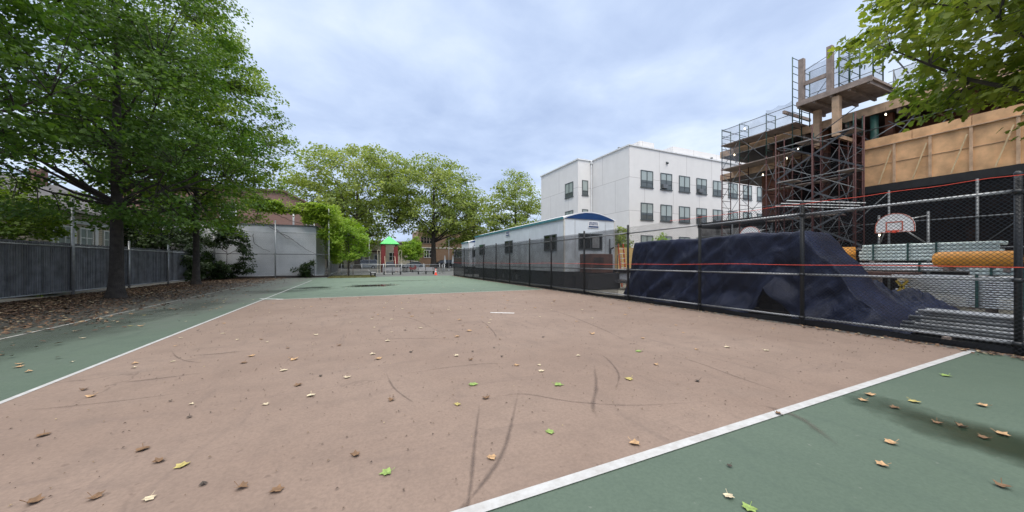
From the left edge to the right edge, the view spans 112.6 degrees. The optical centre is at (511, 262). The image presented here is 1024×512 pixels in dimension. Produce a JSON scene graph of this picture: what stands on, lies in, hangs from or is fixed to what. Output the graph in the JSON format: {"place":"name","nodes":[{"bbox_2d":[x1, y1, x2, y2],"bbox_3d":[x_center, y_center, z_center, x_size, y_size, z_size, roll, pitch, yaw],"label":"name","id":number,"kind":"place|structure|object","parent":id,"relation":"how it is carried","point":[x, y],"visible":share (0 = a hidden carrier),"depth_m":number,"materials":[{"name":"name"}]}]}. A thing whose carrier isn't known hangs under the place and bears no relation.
{"place":"outdoors","nodes":[
{"label":"outdoors","id":0,"kind":"place"},
{"bbox_2d":[0,168,139,247],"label":"building","id":1,"kind":"structure","parent":0,"point":[86,236],"depth_m":23.30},
{"bbox_2d":[56,225,70,242],"bbox_3d":[-28.322,-1.650,21.609,0.100,1.350,1.250,0,0,-24],"label":"window","id":2,"kind":"structure","parent":1,"relation":"in","point":[64,240],"depth_m":21.62,"materials":[{"name":"grey glass"}]},
{"bbox_2d":[78,227,93,244],"bbox_3d":[-29.092,-1.650,23.319,0.100,1.350,1.250,0,0,-24],"label":"window","id":3,"kind":"structure","parent":1,"relation":"in","point":[85,236],"depth_m":23.26,"materials":[{"name":"grey glass"}]},
{"bbox_2d":[102,230,109,245],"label":"window","id":4,"kind":"structure","parent":1,"relation":"in","point":[105,234],"depth_m":25.10,"materials":[{"name":"grey glass"}]},
{"bbox_2d":[327,275,374,277],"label":"grass","id":5,"kind":"structure","parent":0,"point":[351,276],"depth_m":35.38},
{"bbox_2d":[377,236,401,272],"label":"play tower","id":6,"kind":"structure","parent":0,"point":[389,240],"depth_m":51.07,"materials":[{"name":"red plastic"}]},
{"bbox_2d":[325,267,460,271],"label":"pavement","id":7,"kind":"structure","parent":0,"point":[408,269],"depth_m":62.31,"materials":[{"name":"concrete"}]},
{"bbox_2d":[261,141,424,268],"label":"plane tree","id":8,"kind":"object","parent":7,"relation":"on","point":[343,195],"visible":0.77,"depth_m":58.36,"materials":[{"name":"green plant"}]},
{"bbox_2d":[309,186,395,267],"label":"plane tree","id":9,"kind":"object","parent":7,"relation":"on","point":[374,241],"visible":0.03,"depth_m":72.83,"materials":[{"name":"green plant"}]},
{"bbox_2d":[330,241,417,267],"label":"cream house","id":10,"kind":"structure","parent":7,"relation":"on","point":[389,253],"depth_m":79.44,"materials":[{"name":"beige paint"}]},
{"bbox_2d":[389,252,393,260],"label":"window","id":11,"kind":"structure","parent":10,"relation":"in","point":[391,255],"depth_m":80.39,"materials":[{"name":"grey glass"}]},
{"bbox_2d":[377,151,497,267],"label":"plane tree","id":12,"kind":"object","parent":7,"relation":"on","point":[436,175],"visible":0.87,"depth_m":64.19,"materials":[{"name":"green plant"}]},
{"bbox_2d":[412,229,482,266],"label":"brick house","id":13,"kind":"structure","parent":7,"relation":"on","point":[441,253],"depth_m":85.12,"materials":[{"name":"brown brick"}]},
{"bbox_2d":[424,250,430,257],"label":"window","id":14,"kind":"structure","parent":13,"relation":"in","point":[428,255],"depth_m":84.02,"materials":[{"name":"white glass"}]},
{"bbox_2d":[437,190,505,254],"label":"plane tree","id":15,"kind":"object","parent":7,"relation":"on","point":[463,238],"visible":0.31,"depth_m":71.17,"materials":[{"name":"green plant"}]},
{"bbox_2d":[481,168,540,231],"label":"plane tree","id":16,"kind":"object","parent":7,"relation":"on","point":[526,209],"visible":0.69,"depth_m":72.77,"materials":[{"name":"green plant"}]},
{"bbox_2d":[335,270,472,276],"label":"playground asphalt","id":17,"kind":"structure","parent":0,"point":[421,273],"depth_m":46.94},
{"bbox_2d":[341,264,439,274],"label":"playground fence","id":18,"kind":"object","parent":17,"relation":"on","point":[401,265],"visible":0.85,"depth_m":43.67,"materials":[{"name":"metal"}]},
{"bbox_2d":[382,267,401,274],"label":"park bench","id":19,"kind":"object","parent":17,"relation":"on","point":[384,269],"visible":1,"depth_m":42.19,"materials":[{"name":"black plastic"}]},
{"bbox_2d":[396,236,426,271],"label":"young tree","id":20,"kind":"object","parent":17,"relation":"on","point":[413,249],"visible":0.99,"depth_m":53.81,"materials":[{"name":"green plant"}]},
{"bbox_2d":[417,267,434,273],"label":"park bench","id":21,"kind":"object","parent":17,"relation":"on","point":[431,268],"visible":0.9,"depth_m":44.11,"materials":[{"name":"black plastic"}]},
{"bbox_2d":[461,240,478,273],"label":"site trailer","id":22,"kind":"object","parent":17,"relation":"on","point":[468,244],"visible":0.16,"depth_m":44.37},
{"bbox_2d":[0,0,1018,241],"label":"sky","id":23,"kind":"structure","parent":0,"point":[534,87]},
{"bbox_2d":[0,271,1021,357],"bbox_3d":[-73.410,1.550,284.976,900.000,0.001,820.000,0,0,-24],"label":"ground","id":24,"kind":"structure","parent":0,"point":[46,295],"depth_m":14.60,"materials":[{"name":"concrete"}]},
{"bbox_2d":[0,177,76,296],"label":"shrub","id":25,"kind":"object","parent":24,"relation":"on","point":[10,229],"visible":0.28,"depth_m":15.54,"materials":[{"name":"green plant"}]},
{"bbox_2d":[0,278,246,315],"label":"soil strip","id":26,"kind":"object","parent":24,"relation":"on","point":[84,299],"depth_m":13.76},
{"bbox_2d":[0,0,159,169],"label":"maple tree","id":27,"kind":"object","parent":26,"relation":"on","point":[7,59],"visible":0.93,"depth_m":9.52,"materials":[{"name":"green plant"}]},
{"bbox_2d":[0,198,213,298],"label":"slatted fence","id":28,"kind":"object","parent":26,"relation":"on","point":[31,268],"visible":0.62,"depth_m":15.94,"materials":[{"name":"metal"}]},
{"bbox_2d":[0,0,285,298],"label":"maple tree","id":29,"kind":"object","parent":26,"relation":"on","point":[160,59],"visible":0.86,"depth_m":13.89,"materials":[{"name":"green plant"}]},
{"bbox_2d":[0,277,304,356],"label":"leaf litter","id":30,"kind":"object","parent":26,"relation":"on","point":[51,301],"visible":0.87,"depth_m":13.06,"materials":[{"name":"plant"}]},
{"bbox_2d":[13,0,302,284],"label":"maple tree","id":31,"kind":"object","parent":26,"relation":"on","point":[240,87],"visible":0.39,"depth_m":23.10,"materials":[{"name":"green plant"}]},
{"bbox_2d":[178,242,216,280],"bbox_3d":[-25.588,-0.044,27.848,2.142,3.451,5.086,0,0,-24],"label":"shrub","id":32,"kind":"object","parent":26,"relation":"on","point":[205,265],"visible":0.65,"depth_m":27.15,"materials":[{"name":"green plant"}]},
{"bbox_2d":[203,227,257,279],"bbox_3d":[-25.442,-0.885,30.677,3.285,5.097,3.748,0,0,29],"label":"shrub","id":33,"kind":"object","parent":26,"relation":"on","point":[221,270],"visible":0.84,"depth_m":30.60,"materials":[{"name":"green plant"}]},
{"bbox_2d":[124,200,214,249],"bbox_3d":[-29.442,-1.997,28.913,7.195,7.155,6.657,0,0,-24],"label":"yard tree","id":34,"kind":"object","parent":24,"relation":"on","point":[157,241],"visible":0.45,"depth_m":27.52,"materials":[{"name":"green plant"}]},
{"bbox_2d":[123,185,321,228],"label":"brick building","id":35,"kind":"structure","parent":24,"relation":"on","point":[273,195],"depth_m":42.89,"materials":[{"name":"brown"}]},
{"bbox_2d":[151,214,324,275],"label":"grey garage","id":36,"kind":"structure","parent":24,"relation":"on","point":[299,230],"depth_m":34.04,"materials":[{"name":"metal"}]},
{"bbox_2d":[174,209,329,278],"bbox_3d":[-24.538,-2.015,32.994,12.246,7.130,0.285,0,0,-24],"label":"backstop fence","id":37,"kind":"object","parent":24,"relation":"on","point":[283,275],"visible":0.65,"depth_m":33.78,"materials":[{"name":"metal"}]},
{"bbox_2d":[245,198,345,275],"bbox_3d":[-22.220,-2.463,41.238,7.710,7.875,18.240,0,0,-1],"label":"climbing vine","id":38,"kind":"object","parent":37,"relation":"attached to","point":[309,217],"visible":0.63,"depth_m":34.96,"materials":[{"name":"green plant"}]},
{"bbox_2d":[290,259,317,277],"bbox_3d":[-20.859,0.663,34.257,1.593,2.089,2.341,0,0,43],"label":"shrub","id":39,"kind":"object","parent":24,"relation":"on","point":[306,270],"visible":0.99,"depth_m":34.22,"materials":[{"name":"green plant"}]},
{"bbox_2d":[330,248,337,274],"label":"path fence","id":40,"kind":"object","parent":24,"relation":"on","point":[333,269],"visible":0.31,"depth_m":42.49,"materials":[{"name":"metal"}]},
{"bbox_2d":[319,217,372,275],"bbox_3d":[-18.093,-1.754,37.459,5.340,6.669,4.982,0,0,-24],"label":"young tree","id":41,"kind":"object","parent":24,"relation":"on","point":[351,229],"visible":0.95,"depth_m":36.98,"materials":[{"name":"green plant"}]},
{"bbox_2d":[0,276,1023,511],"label":"court surface","id":42,"kind":"object","parent":24,"relation":"on","point":[823,456],"visible":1,"depth_m":3.01,"materials":[{"name":"green paint"}]},
{"bbox_2d":[1,282,259,338],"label":"court line","id":43,"kind":"object","parent":42,"relation":"on","point":[103,316],"visible":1,"depth_m":9.01,"materials":[{"name":"paint"}]},
{"bbox_2d":[354,284,388,286],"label":"puddle","id":44,"kind":"object","parent":42,"relation":"on","point":[372,285],"visible":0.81,"depth_m":22.64,"materials":[{"name":"black liquid"}]},
{"bbox_2d":[0,289,962,511],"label":"brown court","id":45,"kind":"object","parent":42,"relation":"on","point":[526,448],"visible":1,"depth_m":3.86,"materials":[{"name":"asphalt"}]},
{"bbox_2d":[19,493,44,503],"bbox_3d":[-3.067,1.514,2.190,0.086,0.039,0.090,0,0,3],"label":"fallen leaf","id":46,"kind":"object","parent":45,"relation":"on","point":[36,498],"visible":1,"depth_m":2.19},
{"bbox_2d":[87,490,104,498],"bbox_3d":[-2.722,1.516,2.233,0.082,0.035,0.079,0,0,-43],"label":"fallen leaf","id":47,"kind":"object","parent":45,"relation":"on","point":[97,495],"visible":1,"depth_m":2.23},
{"bbox_2d":[142,491,155,500],"bbox_3d":[-2.358,1.522,2.218,0.071,0.022,0.067,0,0,34],"label":"fallen leaf","id":48,"kind":"object","parent":45,"relation":"on","point":[149,497],"visible":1,"depth_m":2.22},
{"bbox_2d":[174,461,189,467],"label":"fallen leaf","id":49,"kind":"object","parent":45,"relation":"on","point":[182,464],"visible":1,"depth_m":2.58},
{"bbox_2d":[234,481,247,487],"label":"fallen leaf","id":50,"kind":"object","parent":45,"relation":"on","point":[243,484],"visible":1,"depth_m":2.34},
{"bbox_2d":[270,483,283,491],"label":"fallen leaf","id":51,"kind":"object","parent":45,"relation":"on","point":[277,488],"visible":1,"depth_m":2.30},
{"bbox_2d":[380,467,393,474],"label":"fallen leaf","id":52,"kind":"object","parent":45,"relation":"on","point":[387,471],"visible":1,"depth_m":2.50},
{"bbox_2d":[2,290,943,508],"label":"leaf litter","id":53,"kind":"object","parent":45,"relation":"on","point":[423,387],"visible":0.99,"depth_m":4.77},
{"bbox_2d":[0,280,975,511],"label":"court line","id":54,"kind":"object","parent":42,"relation":"on","point":[503,500],"visible":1,"depth_m":2.94,"materials":[{"name":"white paint"}]},
{"bbox_2d":[742,501,757,511],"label":"fallen leaf","id":55,"kind":"object","parent":42,"relation":"on","point":[749,507],"visible":1,"depth_m":2.13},
{"bbox_2d":[884,438,898,443],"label":"fallen leaf","id":56,"kind":"object","parent":42,"relation":"on","point":[890,441],"visible":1,"depth_m":2.91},
{"bbox_2d":[902,411,1023,458],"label":"shadow","id":57,"kind":"object","parent":42,"relation":"on","point":[1006,444],"visible":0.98,"depth_m":3.02,"materials":[{"name":"green paint"}]},
{"bbox_2d":[993,478,1011,486],"bbox_3d":[3.368,1.516,2.341,0.079,0.035,0.082,0,0,10],"label":"fallen leaf","id":58,"kind":"object","parent":42,"relation":"on","point":[1000,484],"visible":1,"depth_m":2.35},
{"bbox_2d":[540,141,761,247],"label":"white building","id":59,"kind":"structure","parent":24,"relation":"on","point":[640,184],"depth_m":39.58,"materials":[{"name":"paint"}]},
{"bbox_2d":[565,181,573,198],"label":"window","id":60,"kind":"structure","parent":59,"relation":"in","point":[569,186],"depth_m":42.49,"materials":[{"name":"grey glass"}]},
{"bbox_2d":[582,180,588,195],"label":"window","id":61,"kind":"structure","parent":59,"relation":"in","point":[584,182],"depth_m":41.23,"materials":[{"name":"grey glass"}]},
{"bbox_2d":[641,235,652,241],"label":"window","id":62,"kind":"structure","parent":59,"relation":"in","point":[646,237],"depth_m":36.87,"materials":[{"name":"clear glass"}]},
{"bbox_2d":[640,202,653,220],"bbox_3d":[14.600,-5.455,36.885,1.870,1.890,0.130,0,0,-24],"label":"window","id":63,"kind":"structure","parent":59,"relation":"in","point":[646,208],"depth_m":36.88,"materials":[{"name":"grey glass"}]},
{"bbox_2d":[641,170,653,188],"bbox_3d":[14.600,-8.955,36.885,1.870,1.890,0.130,0,0,-24],"label":"window","id":64,"kind":"structure","parent":59,"relation":"in","point":[646,176],"depth_m":36.87,"materials":[{"name":"clear glass"}]},
{"bbox_2d":[660,173,672,190],"bbox_3d":[17.271,-8.955,37.967,1.870,1.890,0.350,0,0,-24],"label":"window","id":65,"kind":"structure","parent":59,"relation":"in","point":[665,179],"depth_m":38.03,"materials":[{"name":"clear glass"}]},
{"bbox_2d":[660,204,672,221],"bbox_3d":[17.226,-5.455,38.067,1.870,1.890,0.130,0,0,-24],"label":"window","id":66,"kind":"structure","parent":59,"relation":"in","point":[665,210],"depth_m":38.03,"materials":[{"name":"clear glass"}]},
{"bbox_2d":[678,206,689,222],"bbox_3d":[19.852,-5.455,39.249,1.870,1.890,0.130,0,0,-24],"label":"window","id":67,"kind":"structure","parent":59,"relation":"in","point":[684,212],"depth_m":39.22,"materials":[{"name":"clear glass"}]},
{"bbox_2d":[678,175,690,192],"bbox_3d":[19.852,-8.955,39.249,1.870,1.890,0.130,0,0,-24],"label":"window","id":68,"kind":"structure","parent":59,"relation":"in","point":[684,181],"depth_m":39.22,"materials":[{"name":"clear glass"}]},
{"bbox_2d":[696,208,706,223],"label":"window","id":69,"kind":"structure","parent":59,"relation":"in","point":[699,211],"depth_m":40.41,"materials":[{"name":"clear glass"}]},
{"bbox_2d":[696,178,707,194],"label":"window","id":70,"kind":"structure","parent":59,"relation":"in","point":[701,184],"depth_m":40.36,"materials":[{"name":"clear glass"}]},
{"bbox_2d":[712,180,722,196],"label":"window","id":71,"kind":"structure","parent":59,"relation":"in","point":[716,184],"depth_m":41.61,"materials":[{"name":"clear glass"}]},
{"bbox_2d":[713,209,722,221],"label":"window","id":72,"kind":"structure","parent":59,"relation":"in","point":[715,212],"depth_m":41.52,"materials":[{"name":"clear glass"}]},
{"bbox_2d":[728,183,737,198],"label":"window","id":73,"kind":"structure","parent":59,"relation":"in","point":[734,195],"depth_m":42.79,"materials":[{"name":"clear glass"}]},
{"bbox_2d":[728,211,737,219],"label":"window","id":74,"kind":"structure","parent":59,"relation":"in","point":[732,212],"depth_m":42.79,"materials":[{"name":"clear glass"}]},
{"bbox_2d":[743,185,752,200],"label":"window","id":75,"kind":"structure","parent":59,"relation":"in","point":[745,194],"depth_m":43.94,"materials":[{"name":"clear glass"}]},
{"bbox_2d":[757,187,761,201],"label":"window","id":76,"kind":"structure","parent":59,"relation":"in","point":[759,190],"depth_m":45.02,"materials":[{"name":"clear glass"}]},
{"bbox_2d":[453,170,1023,356],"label":"chain link fence","id":77,"kind":"object","parent":24,"relation":"on","point":[611,247],"visible":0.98,"depth_m":8.52,"materials":[{"name":"black metal"}]},
{"bbox_2d":[508,263,1023,267],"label":"warning line","id":78,"kind":"object","parent":77,"relation":"attached to","point":[840,265],"visible":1,"depth_m":7.19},
{"bbox_2d":[672,174,1023,220],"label":"warning line","id":79,"kind":"object","parent":77,"relation":"attached to","point":[868,195],"visible":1,"depth_m":7.14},
{"bbox_2d":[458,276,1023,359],"bbox_3d":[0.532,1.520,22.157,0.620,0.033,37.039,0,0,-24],"label":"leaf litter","id":80,"kind":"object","parent":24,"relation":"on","point":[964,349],"visible":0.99,"depth_m":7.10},
{"bbox_2d":[486,278,1013,346],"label":"site ground","id":81,"kind":"structure","parent":0,"point":[939,336],"depth_m":10.50,"materials":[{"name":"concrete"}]},
{"bbox_2d":[475,212,614,287],"bbox_3d":[1.491,-0.762,28.042,3.885,4.615,17.520,0,0,-24],"label":"site trailer","id":82,"kind":"object","parent":81,"relation":"on","point":[573,224],"visible":0.45,"depth_m":21.55,"materials":[{"name":"metal"}]},
{"bbox_2d":[575,254,619,289],"bbox_3d":[4.980,0.302,19.720,2.267,2.396,1.320,0,0,-24],"label":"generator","id":83,"kind":"object","parent":81,"relation":"on","point":[605,274],"visible":0.27,"depth_m":19.17,"materials":[{"name":"grey paint"}]},
{"bbox_2d":[618,244,626,286],"bbox_3d":[6.952,0.190,21.469,0.450,2.730,0.429,0,0,-24],"label":"ladder","id":84,"kind":"object","parent":81,"relation":"on","point":[621,258],"visible":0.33,"depth_m":21.48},
{"bbox_2d":[615,247,632,283],"bbox_3d":[8.313,0.250,23.562,3.300,2.600,0.150,0,0,-24],"label":"plywood enclosure","id":85,"kind":"object","parent":81,"relation":"on","point":[625,257],"visible":0.03,"depth_m":23.21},
{"bbox_2d":[618,268,630,284],"bbox_3d":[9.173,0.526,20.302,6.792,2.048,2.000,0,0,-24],"label":"trash can","id":86,"kind":"object","parent":81,"relation":"on","point":[623,276],"visible":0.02,"depth_m":19.14,"materials":[{"name":"black plastic"}]},
{"bbox_2d":[616,226,634,247],"bbox_3d":[8.317,-0.617,26.134,2.216,4.394,2.098,0,0,-24],"label":"young tree","id":87,"kind":"object","parent":81,"relation":"on","point":[622,238],"visible":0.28,"depth_m":25.81,"materials":[{"name":"green plant"}]},
{"bbox_2d":[740,225,771,232],"bbox_3d":[16.193,-0.450,23.064,1.447,4.000,1.810,0,0,-24],"label":"basketball hoop","id":88,"kind":"object","parent":81,"relation":"on","point":[745,230],"visible":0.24,"depth_m":22.85,"materials":[{"name":"white paint"}]},
{"bbox_2d":[624,231,916,333],"bbox_3d":[7.326,0.318,11.269,2.515,2.441,8.340,0,0,-24],"label":"tarpaulin","id":89,"kind":"object","parent":81,"relation":"on","point":[737,262],"visible":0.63,"depth_m":9.80,"materials":[{"name":"fabric"}]},
{"bbox_2d":[757,291,790,316],"bbox_3d":[8.192,1.157,9.942,0.900,0.765,1.510,0,0,-24],"label":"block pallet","id":90,"kind":"object","parent":81,"relation":"on","point":[763,302],"visible":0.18,"depth_m":10.17,"materials":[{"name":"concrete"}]},
{"bbox_2d":[721,57,862,257],"bbox_3d":[18.362,-5.600,22.556,2.998,14.300,7.464,0,0,-24],"label":"facade scaffold","id":91,"kind":"object","parent":81,"relation":"on","point":[827,165],"visible":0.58,"depth_m":21.59,"materials":[{"name":"metal"}]},
{"bbox_2d":[782,33,908,150],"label":"hoist platform","id":92,"kind":"structure","parent":91,"relation":"attached to","point":[836,100],"depth_m":19.31,"materials":[{"name":"wood"}]},
{"bbox_2d":[775,107,865,262],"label":"stair tower","id":93,"kind":"structure","parent":81,"relation":"on","point":[853,129],"depth_m":19.13,"materials":[{"name":"metal"}]},
{"bbox_2d":[843,247,855,259],"bbox_3d":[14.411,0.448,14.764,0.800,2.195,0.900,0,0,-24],"label":"orange barrel","id":94,"kind":"object","parent":81,"relation":"on","point":[851,250],"visible":0.16,"depth_m":14.46,"materials":[{"name":"plastic"}]},
{"bbox_2d":[720,68,1023,215],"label":"construction building","id":95,"kind":"structure","parent":81,"relation":"on","point":[876,116],"depth_m":21.76,"materials":[{"name":"concrete"}]},
{"bbox_2d":[697,174,1023,298],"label":"debris netting","id":96,"kind":"object","parent":95,"relation":"attached to","point":[707,229],"visible":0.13,"depth_m":16.59,"materials":[{"name":"fabric"}]},
{"bbox_2d":[819,95,1008,191],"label":"raking shore","id":97,"kind":"structure","parent":95,"relation":"attached to","point":[912,118],"depth_m":18.22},
{"bbox_2d":[859,104,1023,194],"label":"plywood hoarding","id":98,"kind":"object","parent":95,"relation":"attached to","point":[942,153],"visible":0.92,"depth_m":16.33,"materials":[{"name":"brown wood"}]},
{"bbox_2d":[881,34,1021,95],"bbox_3d":[22.248,-9.480,15.389,1.421,1.740,8.262,0,0,-24],"label":"roof guard","id":99,"kind":"object","parent":95,"relation":"on","point":[894,76],"visible":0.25,"depth_m":18.02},
{"bbox_2d":[867,271,921,288],"bbox_3d":[13.528,0.948,12.338,1.040,1.195,1.440,0,0,-24],"label":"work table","id":100,"kind":"object","parent":81,"relation":"on","point":[893,273],"visible":0.07,"depth_m":11.83,"materials":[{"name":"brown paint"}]},
{"bbox_2d":[875,211,929,274],"bbox_3d":[18.986,-0.450,16.858,1.447,4.000,1.810,0,0,-24],"label":"basketball hoop","id":101,"kind":"object","parent":81,"relation":"on","point":[897,223],"visible":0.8,"depth_m":16.60,"materials":[{"name":"white paint"}]},
{"bbox_2d":[896,278,908,290],"bbox_3d":[13.061,1.028,11.306,0.700,1.056,0.951,0,0,-24],"label":"sawhorse","id":102,"kind":"object","parent":81,"relation":"on","point":[898,283],"visible":0.29,"depth_m":11.21,"materials":[{"name":"yellow paint"}]},
{"bbox_2d":[873,280,959,315],"bbox_3d":[10.076,1.006,9.126,1.841,1.059,2.734,0,0,-24],"label":"tarpaulin","id":103,"kind":"object","parent":81,"relation":"on","point":[910,297],"visible":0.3,"depth_m":8.54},
{"bbox_2d":[860,262,978,308],"bbox_3d":[14.975,0.769,12.565,0.625,1.552,3.328,0,0,-24],"label":"tube rack","id":104,"kind":"object","parent":81,"relation":"on","point":[911,268],"visible":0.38,"depth_m":12.61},
{"bbox_2d":[827,0,1023,140],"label":"plane tree","id":105,"kind":"object","parent":81,"relation":"on","point":[941,17],"visible":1,"depth_m":9.26,"materials":[{"name":"green plant"}]},
{"bbox_2d":[859,241,1007,308],"bbox_3d":[15.408,0.405,12.732,0.751,2.280,3.483,0,0,-24],"label":"tube rack","id":106,"kind":"object","parent":81,"relation":"on","point":[915,250],"visible":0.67,"depth_m":12.70,"materials":[{"name":"metal"}]},
{"bbox_2d":[892,274,1023,312],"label":"frame stack","id":107,"kind":"object","parent":81,"relation":"on","point":[964,288],"visible":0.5,"depth_m":10.21,"materials":[{"name":"metal"}]},
{"bbox_2d":[900,308,1023,341],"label":"tube bundle","id":108,"kind":"object","parent":81,"relation":"on","point":[945,326],"visible":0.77,"depth_m":6.73,"materials":[{"name":"metal"}]},
{"bbox_2d":[969,267,1023,312],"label":"tube rack","id":109,"kind":"object","parent":81,"relation":"on","point":[993,275],"visible":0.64,"depth_m":9.92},
{"bbox_2d":[932,251,1023,271],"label":"orange cylinder","id":110,"kind":"object","parent":109,"relation":"on","point":[974,258],"visible":0.59,"depth_m":10.20,"materials":[{"name":"plastic"}]},
{"label":"road","id":111,"kind":"structure","parent":0,"visible":0},
{"bbox_2d":[351,260,378,267],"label":"parked minivan","id":112,"kind":"object","parent":111,"relation":"on","point":[367,262],"visible":0.45,"depth_m":64.79,"materials":[{"name":"silver metal"}]},
{"bbox_2d":[403,262,425,267],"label":"parked car","id":113,"kind":"object","parent":111,"relation":"on","point":[416,265],"visible":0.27,"depth_m":68.58,"materials":[{"name":"silver metal"}]},
{"bbox_2d":[436,260,453,267],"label":"parked suv","id":114,"kind":"object","parent":111,"relation":"on","point":[449,264],"visible":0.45,"depth_m":70.98,"materials":[{"name":"black paint"}]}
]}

